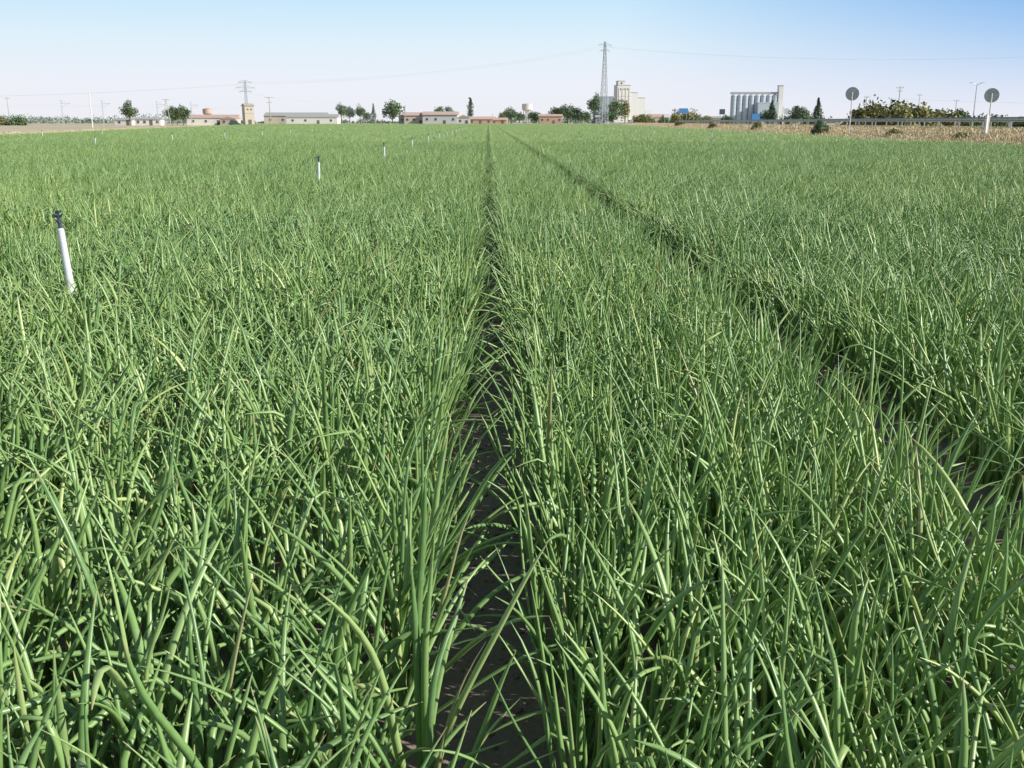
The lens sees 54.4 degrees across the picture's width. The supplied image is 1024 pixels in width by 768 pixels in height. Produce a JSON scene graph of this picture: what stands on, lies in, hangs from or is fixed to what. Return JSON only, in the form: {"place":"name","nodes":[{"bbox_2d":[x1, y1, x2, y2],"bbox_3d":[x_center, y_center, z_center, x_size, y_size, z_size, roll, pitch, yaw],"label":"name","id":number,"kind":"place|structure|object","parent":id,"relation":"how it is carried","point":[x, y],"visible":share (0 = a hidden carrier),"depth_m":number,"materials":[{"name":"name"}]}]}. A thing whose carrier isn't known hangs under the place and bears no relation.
{"place":"outdoors","nodes":[
{"label":"outdoors","id":0,"kind":"place"},
{"bbox_2d":[202,108,211,114],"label":"water tower","id":1,"kind":"structure","parent":0,"point":[207,111],"depth_m":448.87,"materials":[{"name":"concrete"}]},
{"bbox_2d":[263,112,328,123],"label":"warehouse","id":2,"kind":"structure","parent":0,"point":[278,117],"depth_m":487.63,"materials":[{"name":"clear paint"}]},
{"bbox_2d":[285,114,340,123],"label":"warehouse","id":3,"kind":"structure","parent":0,"point":[313,118],"depth_m":472.93,"materials":[{"name":"white paint"}]},
{"bbox_2d":[0,122,842,133],"bbox_3d":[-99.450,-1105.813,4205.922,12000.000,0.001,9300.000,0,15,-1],"label":"ground","id":4,"kind":"structure","parent":0,"point":[37,127],"depth_m":314.86,"materials":[{"name":"beige soil"}]},
{"bbox_2d":[0,115,8,124],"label":"shrub","id":5,"kind":"object","parent":4,"relation":"on","point":[3,121],"visible":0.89,"depth_m":400.91,"materials":[{"name":"green plant"}]},
{"bbox_2d":[8,114,28,124],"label":"shrub","id":6,"kind":"object","parent":4,"relation":"on","point":[20,120],"visible":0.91,"depth_m":399.85,"materials":[{"name":"green plant"}]},
{"bbox_2d":[0,125,218,134],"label":"dry grass border","id":7,"kind":"object","parent":4,"relation":"on","point":[18,132],"visible":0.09,"depth_m":163.42,"materials":[{"name":"beige plant"}]},
{"bbox_2d":[114,118,134,124],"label":"white shed","id":8,"kind":"structure","parent":4,"relation":"on","point":[121,121],"depth_m":409.60,"materials":[{"name":"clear paint"}]},
{"bbox_2d":[17,103,236,109],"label":"catenary wires","id":9,"kind":"object","parent":4,"relation":"on","point":[102,104],"visible":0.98,"depth_m":336.38,"materials":[{"name":"black metal"}]},
{"bbox_2d":[118,100,139,125],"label":"broadleaf tree","id":10,"kind":"object","parent":4,"relation":"on","point":[127,111],"visible":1,"depth_m":381.55,"materials":[{"name":"green plant"}]},
{"bbox_2d":[134,117,164,124],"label":"white shed","id":11,"kind":"structure","parent":4,"relation":"on","point":[146,120],"depth_m":399.91,"materials":[{"name":"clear paint"}]},
{"bbox_2d":[162,99,170,125],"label":"frame pole","id":12,"kind":"object","parent":4,"relation":"on","point":[167,108],"visible":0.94,"depth_m":315.68,"materials":[{"name":"metal"}]},
{"bbox_2d":[162,105,177,124],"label":"broadleaf tree","id":13,"kind":"object","parent":4,"relation":"on","point":[172,114],"visible":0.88,"depth_m":411.17,"materials":[{"name":"green plant"}]},
{"bbox_2d":[173,103,190,124],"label":"broadleaf tree","id":14,"kind":"object","parent":4,"relation":"on","point":[183,112],"visible":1,"depth_m":411.35,"materials":[{"name":"green plant"}]},
{"bbox_2d":[187,118,219,124],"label":"walls","id":15,"kind":"structure","parent":4,"relation":"on","point":[201,121],"depth_m":426.13,"materials":[{"name":"white paint"}]},
{"bbox_2d":[187,115,240,117],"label":"roof","id":16,"kind":"structure","parent":15,"relation":"on","point":[210,116],"depth_m":428.77,"materials":[{"name":"ceramic"}]},
{"bbox_2d":[220,119,240,124],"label":"walls","id":17,"kind":"structure","parent":4,"relation":"on","point":[227,121],"depth_m":422.17,"materials":[{"name":"white paint"}]},
{"bbox_2d":[220,116,239,118],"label":"roof","id":18,"kind":"structure","parent":17,"relation":"on","point":[229,117],"depth_m":421.55,"materials":[{"name":"tile"}]},
{"bbox_2d":[228,120,240,124],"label":"parked car","id":19,"kind":"object","parent":4,"relation":"on","point":[232,122],"visible":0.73,"depth_m":407.79,"materials":[{"name":"paint"}]},
{"bbox_2d":[235,80,253,102],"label":"electricity pylon","id":20,"kind":"object","parent":4,"relation":"on","point":[245,90],"visible":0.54,"depth_m":381.35,"materials":[{"name":"metal"}]},
{"bbox_2d":[241,103,254,124],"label":"transformer tower","id":21,"kind":"structure","parent":4,"relation":"on","point":[248,113],"depth_m":348.11,"materials":[{"name":"paint"}]},
{"bbox_2d":[335,102,346,123],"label":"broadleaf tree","id":22,"kind":"object","parent":4,"relation":"on","point":[341,110],"visible":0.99,"depth_m":498.86,"materials":[{"name":"green plant"}]},
{"bbox_2d":[345,106,355,119],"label":"poplar tree","id":23,"kind":"object","parent":4,"relation":"on","point":[350,112],"visible":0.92,"depth_m":508.69,"materials":[{"name":"green plant"}]},
{"bbox_2d":[355,104,365,123],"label":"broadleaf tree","id":24,"kind":"object","parent":4,"relation":"on","point":[360,112],"visible":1,"depth_m":504.16,"materials":[{"name":"green plant"}]},
{"bbox_2d":[362,112,370,123],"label":"poplar tree","id":25,"kind":"object","parent":4,"relation":"on","point":[367,116],"visible":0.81,"depth_m":519.41,"materials":[{"name":"green plant"}]},
{"bbox_2d":[369,103,376,123],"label":"poplar tree","id":26,"kind":"object","parent":4,"relation":"on","point":[373,119],"visible":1,"depth_m":510.07,"materials":[{"name":"green plant"}]},
{"bbox_2d":[382,99,404,123],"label":"broadleaf tree","id":27,"kind":"object","parent":4,"relation":"on","point":[391,109],"visible":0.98,"depth_m":480.06,"materials":[{"name":"green plant"}]},
{"bbox_2d":[399,116,403,123],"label":"walls","id":28,"kind":"structure","parent":4,"relation":"on","point":[400,118],"depth_m":463.27,"materials":[{"name":"paint"}]},
{"bbox_2d":[404,116,422,123],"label":"walls","id":29,"kind":"structure","parent":4,"relation":"on","point":[412,121],"depth_m":458.65,"materials":[{"name":"beige paint"}]},
{"bbox_2d":[403,112,422,115],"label":"roof","id":30,"kind":"structure","parent":29,"relation":"on","point":[412,113],"depth_m":459.34,"materials":[{"name":"tile"}]},
{"bbox_2d":[434,106,444,110],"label":"broadleaf tree","id":31,"kind":"object","parent":4,"relation":"on","point":[439,108],"visible":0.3,"depth_m":518.95,"materials":[{"name":"green plant"}]},
{"bbox_2d":[423,115,458,123],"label":"walls","id":32,"kind":"structure","parent":4,"relation":"on","point":[439,120],"depth_m":456.54,"materials":[{"name":"white paint"}]},
{"bbox_2d":[422,111,459,114],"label":"roof","id":33,"kind":"structure","parent":32,"relation":"on","point":[440,112],"depth_m":458.24,"materials":[{"name":"tile"}]},
{"bbox_2d":[458,118,469,123],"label":"walls","id":34,"kind":"structure","parent":4,"relation":"on","point":[463,120],"depth_m":456.91,"materials":[{"name":"white paint"}]},
{"bbox_2d":[466,97,473,115],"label":"cypress tree","id":35,"kind":"object","parent":4,"relation":"on","point":[470,106],"visible":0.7,"depth_m":538.94,"materials":[{"name":"green plant"}]},
{"bbox_2d":[470,119,492,123],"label":"walls","id":36,"kind":"structure","parent":4,"relation":"on","point":[476,121],"depth_m":479.44,"materials":[{"name":"paint"}]},
{"bbox_2d":[467,116,493,118],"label":"roof","id":37,"kind":"structure","parent":36,"relation":"on","point":[481,117],"depth_m":481.22,"materials":[{"name":"tile"}]},
{"bbox_2d":[493,120,506,123],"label":"walls","id":38,"kind":"structure","parent":4,"relation":"on","point":[499,121],"depth_m":484.47,"materials":[{"name":"brick"}]},
{"bbox_2d":[1,113,1015,122],"bbox_3d":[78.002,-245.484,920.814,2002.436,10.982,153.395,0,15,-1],"label":"distant tree line","id":39,"kind":"object","parent":4,"relation":"on","point":[66,120],"visible":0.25,"depth_m":899.63,"materials":[{"name":"green plant"}]},
{"bbox_2d":[503,106,517,121],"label":"broadleaf tree","id":40,"kind":"object","parent":4,"relation":"on","point":[510,114],"visible":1,"depth_m":520.47,"materials":[{"name":"green plant"}]},
{"bbox_2d":[515,112,525,123],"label":"broadleaf tree","id":41,"kind":"object","parent":4,"relation":"on","point":[521,117],"visible":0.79,"depth_m":530.75,"materials":[{"name":"green plant"}]},
{"bbox_2d":[527,111,539,122],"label":"broadleaf tree","id":42,"kind":"object","parent":4,"relation":"on","point":[533,115],"visible":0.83,"depth_m":540.70,"materials":[{"name":"green plant"}]},
{"bbox_2d":[546,106,561,113],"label":"broadleaf tree","id":43,"kind":"object","parent":4,"relation":"on","point":[555,111],"visible":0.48,"depth_m":524.34,"materials":[{"name":"green plant"}]},
{"bbox_2d":[558,104,575,123],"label":"broadleaf tree","id":44,"kind":"object","parent":4,"relation":"on","point":[567,112],"visible":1,"depth_m":520.51,"materials":[{"name":"green plant"}]},
{"bbox_2d":[571,106,584,123],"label":"broadleaf tree","id":45,"kind":"object","parent":4,"relation":"on","point":[578,114],"visible":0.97,"depth_m":520.97,"materials":[{"name":"green plant"}]},
{"bbox_2d":[577,111,590,121],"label":"broadleaf tree","id":46,"kind":"object","parent":4,"relation":"on","point":[587,116],"visible":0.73,"depth_m":539.90,"materials":[{"name":"green plant"}]},
{"bbox_2d":[586,92,601,123],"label":"broadleaf tree","id":47,"kind":"object","parent":4,"relation":"on","point":[592,106],"visible":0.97,"depth_m":578.22,"materials":[{"name":"green plant"}]},
{"bbox_2d":[593,96,614,122],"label":"grey warehouse","id":48,"kind":"structure","parent":4,"relation":"on","point":[610,98],"depth_m":651.38,"materials":[{"name":"metal"}]},
{"bbox_2d":[601,111,619,121],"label":"broadleaf tree","id":49,"kind":"object","parent":4,"relation":"on","point":[611,116],"visible":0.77,"depth_m":540.69,"materials":[{"name":"green plant"}]},
{"bbox_2d":[606,99,624,115],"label":"broadleaf tree","id":50,"kind":"object","parent":4,"relation":"on","point":[614,106],"visible":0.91,"depth_m":578.98,"materials":[{"name":"green plant"}]},
{"bbox_2d":[620,100,630,122],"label":"broadleaf tree","id":51,"kind":"object","parent":4,"relation":"on","point":[626,106],"visible":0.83,"depth_m":588.24,"materials":[{"name":"green plant"}]},
{"bbox_2d":[614,81,651,122],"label":"grain elevator","id":52,"kind":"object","parent":4,"relation":"on","point":[622,90],"visible":0.67,"depth_m":671.72,"materials":[{"name":"white paint"}]},
{"bbox_2d":[631,114,650,122],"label":"shrub","id":53,"kind":"object","parent":4,"relation":"on","point":[641,118],"visible":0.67,"depth_m":463.43,"materials":[{"name":"green plant"}]},
{"bbox_2d":[651,117,661,122],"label":"walls","id":54,"kind":"structure","parent":4,"relation":"on","point":[656,118],"depth_m":582.77,"materials":[{"name":"paint"}]},
{"bbox_2d":[647,114,662,116],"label":"roof","id":55,"kind":"structure","parent":54,"relation":"on","point":[656,115],"depth_m":583.97,"materials":[{"name":"ceramic"}]},
{"bbox_2d":[658,115,669,122],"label":"shrub","id":56,"kind":"object","parent":4,"relation":"on","point":[666,119],"visible":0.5,"depth_m":464.99,"materials":[{"name":"green plant"}]},
{"bbox_2d":[669,109,685,122],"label":"shrub","id":57,"kind":"object","parent":4,"relation":"on","point":[676,116],"visible":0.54,"depth_m":386.78,"materials":[{"name":"green plant"}]},
{"bbox_2d":[679,108,687,117],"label":"road direction sign","id":58,"kind":"object","parent":4,"relation":"on","point":[683,110],"visible":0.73,"depth_m":372.76,"materials":[{"name":"blue metal"}]},
{"bbox_2d":[681,108,701,122],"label":"shrub","id":59,"kind":"object","parent":4,"relation":"on","point":[690,116],"visible":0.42,"depth_m":386.56,"materials":[{"name":"green plant"}]},
{"bbox_2d":[720,114,735,123],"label":"shrub","id":60,"kind":"object","parent":4,"relation":"on","point":[725,117],"visible":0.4,"depth_m":406.96,"materials":[{"name":"green plant"}]},
{"bbox_2d":[730,85,783,123],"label":"grain silo row","id":61,"kind":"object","parent":4,"relation":"on","point":[751,106],"visible":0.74,"depth_m":627.31,"materials":[{"name":"metal"}]},
{"bbox_2d":[758,109,770,122],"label":"broadleaf tree","id":62,"kind":"object","parent":4,"relation":"on","point":[765,114],"visible":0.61,"depth_m":412.31,"materials":[{"name":"green plant"}]},
{"bbox_2d":[764,100,777,123],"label":"pine tree","id":63,"kind":"object","parent":4,"relation":"on","point":[771,110],"visible":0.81,"depth_m":406.92,"materials":[{"name":"green plant"}]},
{"bbox_2d":[777,115,793,123],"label":"shrub","id":64,"kind":"object","parent":4,"relation":"on","point":[785,117],"visible":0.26,"depth_m":397.64,"materials":[{"name":"green plant"}]},
{"bbox_2d":[786,106,802,123],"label":"broadleaf tree","id":65,"kind":"object","parent":4,"relation":"on","point":[796,113],"visible":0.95,"depth_m":387.35,"materials":[{"name":"green plant"}]},
{"bbox_2d":[797,106,811,118],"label":"broadleaf tree","id":66,"kind":"object","parent":4,"relation":"on","point":[804,111],"visible":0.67,"depth_m":388.11,"materials":[{"name":"green plant"}]},
{"bbox_2d":[799,115,812,124],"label":"shrub","id":67,"kind":"object","parent":4,"relation":"on","point":[807,117],"visible":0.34,"depth_m":378.74,"materials":[{"name":"green plant"}]},
{"bbox_2d":[811,97,824,123],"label":"pine tree","id":68,"kind":"object","parent":4,"relation":"on","point":[817,110],"visible":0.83,"depth_m":368.40,"materials":[{"name":"green plant"}]},
{"bbox_2d":[836,108,866,124],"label":"shrub","id":69,"kind":"object","parent":4,"relation":"on","point":[853,111],"visible":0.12,"depth_m":145.37,"materials":[{"name":"green plant"}]},
{"bbox_2d":[851,94,886,124],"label":"shrub","id":70,"kind":"object","parent":4,"relation":"on","point":[873,110],"visible":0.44,"depth_m":142.97,"materials":[{"name":"green plant"}]},
{"bbox_2d":[879,97,899,110],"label":"shrub","id":71,"kind":"object","parent":4,"relation":"on","point":[892,102],"visible":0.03,"depth_m":145.54,"materials":[{"name":"green plant"}]},
{"bbox_2d":[875,102,921,125],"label":"shrub","id":72,"kind":"object","parent":4,"relation":"on","point":[899,111],"visible":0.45,"depth_m":139.50,"materials":[{"name":"green plant"}]},
{"bbox_2d":[893,100,925,125],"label":"shrub","id":73,"kind":"object","parent":4,"relation":"on","point":[903,101],"visible":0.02,"depth_m":145.10,"materials":[{"name":"green plant"}]},
{"bbox_2d":[910,101,943,125],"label":"shrub","id":74,"kind":"object","parent":4,"relation":"on","point":[920,111],"visible":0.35,"depth_m":142.78,"materials":[{"name":"green plant"}]},
{"bbox_2d":[932,109,948,125],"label":"shrub","id":75,"kind":"object","parent":4,"relation":"on","point":[943,113],"visible":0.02,"depth_m":144.96,"materials":[{"name":"green plant"}]},
{"bbox_2d":[934,108,964,125],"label":"shrub","id":76,"kind":"object","parent":4,"relation":"on","point":[951,114],"visible":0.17,"depth_m":144.71,"materials":[{"name":"green plant"}]},
{"bbox_2d":[955,108,981,126],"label":"shrub","id":77,"kind":"object","parent":4,"relation":"on","point":[962,113],"visible":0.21,"depth_m":145.25,"materials":[{"name":"green plant"}]},
{"bbox_2d":[970,82,984,116],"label":"street lamp","id":78,"kind":"object","parent":4,"relation":"on","point":[975,95],"visible":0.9,"depth_m":194.16,"materials":[{"name":"metal"}]},
{"bbox_2d":[976,113,1007,126],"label":"shrub","id":79,"kind":"object","parent":4,"relation":"on","point":[999,124],"visible":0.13,"depth_m":164.68,"materials":[{"name":"green plant"}]},
{"bbox_2d":[1012,122,1023,126],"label":"shrub","id":80,"kind":"object","parent":4,"relation":"on","point":[1017,124],"visible":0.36,"depth_m":147.93,"materials":[{"name":"green plant"}]},
{"bbox_2d":[0,0,1023,121],"label":"sky","id":81,"kind":"structure","parent":0,"point":[65,48],"materials":[{"name":"blue"}]},
{"bbox_2d":[2,246,1023,767],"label":"field soil","id":82,"kind":"structure","parent":0,"point":[518,690],"depth_m":3.01,"materials":[{"name":"brown soil"}]},
{"bbox_2d":[0,123,1023,767],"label":"onion crop","id":83,"kind":"object","parent":82,"relation":"on","point":[350,281],"visible":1,"depth_m":3.37,"materials":[{"name":"green plant"}]},
{"bbox_2d":[375,218,786,767],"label":"furrow onion leaves","id":84,"kind":"object","parent":82,"relation":"on","point":[481,566],"visible":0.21,"depth_m":2.71,"materials":[{"name":"green plant"}]},
{"bbox_2d":[522,103,531,123],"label":"water tower","id":85,"kind":"structure","parent":0,"point":[526,107],"depth_m":577.17,"materials":[{"name":"concrete"}]},
{"bbox_2d":[538,116,561,123],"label":"walls","id":86,"kind":"structure","parent":0,"point":[550,118],"depth_m":479.49,"materials":[{"name":"paint"}]},
{"bbox_2d":[538,114,562,115],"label":"roof","id":87,"kind":"structure","parent":86,"relation":"on","point":[550,114],"depth_m":481.21,"materials":[{"name":"ceramic"}]},
{"bbox_2d":[473,139,840,591],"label":"field ground","id":88,"kind":"structure","parent":0,"point":[478,588],"depth_m":14.03,"materials":[{"name":"soil"}]},
{"bbox_2d":[52,210,74,308],"bbox_3d":[-2.990,-0.715,6.722,0.070,0.902,0.060,-4,15,-3],"label":"irrigation sprinkler","id":89,"kind":"object","parent":88,"relation":"on","point":[67,269],"visible":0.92,"depth_m":6.66,"materials":[{"name":"white plastic"}]},
{"bbox_2d":[316,155,319,180],"bbox_3d":[-3.384,-3.542,17.454,0.070,0.902,0.060,-4,15,-20],"label":"irrigation sprinkler","id":90,"kind":"object","parent":88,"relation":"on","point":[318,167],"visible":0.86,"depth_m":17.38,"materials":[{"name":"white plastic"}]},
{"bbox_2d":[598,41,610,123],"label":"electricity pylon","id":91,"kind":"object","parent":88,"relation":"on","point":[605,63],"visible":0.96,"depth_m":403.36,"materials":[{"name":"metal"}]},
{"bbox_2d":[16,47,1021,105],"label":"power lines","id":92,"kind":"object","parent":91,"relation":"hanging from","point":[541,59],"visible":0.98,"depth_m":379.56,"materials":[{"name":"black metal"}]},
{"bbox_2d":[592,123,1012,135],"bbox_3d":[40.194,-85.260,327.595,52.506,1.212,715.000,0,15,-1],"label":"road verge","id":93,"kind":"structure","parent":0,"point":[628,123],"depth_m":409.16,"materials":[{"name":"beige soil"}]},
{"bbox_2d":[674,121,685,126],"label":"shrub","id":94,"kind":"object","parent":93,"relation":"on","point":[678,123],"visible":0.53,"depth_m":203.49,"materials":[{"name":"green plant"}]},
{"bbox_2d":[706,122,717,128],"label":"shrub","id":95,"kind":"object","parent":93,"relation":"on","point":[712,125],"visible":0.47,"depth_m":155.34,"materials":[{"name":"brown plant"}]},
{"bbox_2d":[751,120,762,129],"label":"shrub","id":96,"kind":"object","parent":93,"relation":"on","point":[758,123],"visible":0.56,"depth_m":123.33,"materials":[{"name":"green plant"}]},
{"bbox_2d":[810,119,830,133],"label":"shrub","id":97,"kind":"object","parent":93,"relation":"on","point":[817,126],"visible":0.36,"depth_m":91.45,"materials":[{"name":"green plant"}]},
{"bbox_2d":[817,127,827,134],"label":"shrub","id":98,"kind":"object","parent":93,"relation":"on","point":[820,131],"visible":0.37,"depth_m":89.61,"materials":[{"name":"green plant"}]},
{"bbox_2d":[679,117,1023,126],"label":"guardrail","id":99,"kind":"object","parent":93,"relation":"on","point":[1009,120],"visible":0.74,"depth_m":84.19,"materials":[{"name":"metal"}]},
{"bbox_2d":[885,128,901,135],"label":"shrub","id":100,"kind":"object","parent":93,"relation":"on","point":[892,130],"visible":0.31,"depth_m":73.08,"materials":[{"name":"green plant"}]},
{"bbox_2d":[950,132,970,139],"bbox_3d":[27.469,-15.067,60.871,1.240,0.743,1.186,-10,18,-35],"label":"shrub","id":101,"kind":"object","parent":93,"relation":"on","point":[959,134],"visible":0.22,"depth_m":60.62,"materials":[{"name":"brown plant"}]},
{"bbox_2d":[983,88,999,135],"bbox_3d":[28.136,-15.872,58.683,0.834,3.017,0.432,7,16,24],"label":"round traffic sign","id":102,"kind":"object","parent":93,"relation":"on","point":[991,95],"visible":0.97,"depth_m":58.62,"materials":[{"name":"grey metal"}]},
{"bbox_2d":[624,123,1023,146],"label":"dry grass verge","id":103,"kind":"structure","parent":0,"point":[946,133],"depth_m":74.35,"materials":[{"name":"beige plant"}]},
{"bbox_3d":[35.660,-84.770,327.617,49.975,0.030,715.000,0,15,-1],"label":"dirt track","id":104,"kind":"structure","parent":0,"visible":0},
{"bbox_2d":[845,87,858,133],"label":"round traffic sign","id":105,"kind":"object","parent":104,"relation":"on","point":[852,94],"visible":1,"depth_m":77.45,"materials":[{"name":"grey metal"}]},
{"bbox_3d":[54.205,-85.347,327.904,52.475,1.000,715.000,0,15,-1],"label":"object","id":106,"kind":"structure","parent":0,"visible":0},
{"bbox_2d":[687,122,1011,126],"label":"guardrail","id":107,"kind":"object","parent":106,"relation":"on","point":[875,123],"visible":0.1,"depth_m":109.24,"materials":[{"name":"metal"}]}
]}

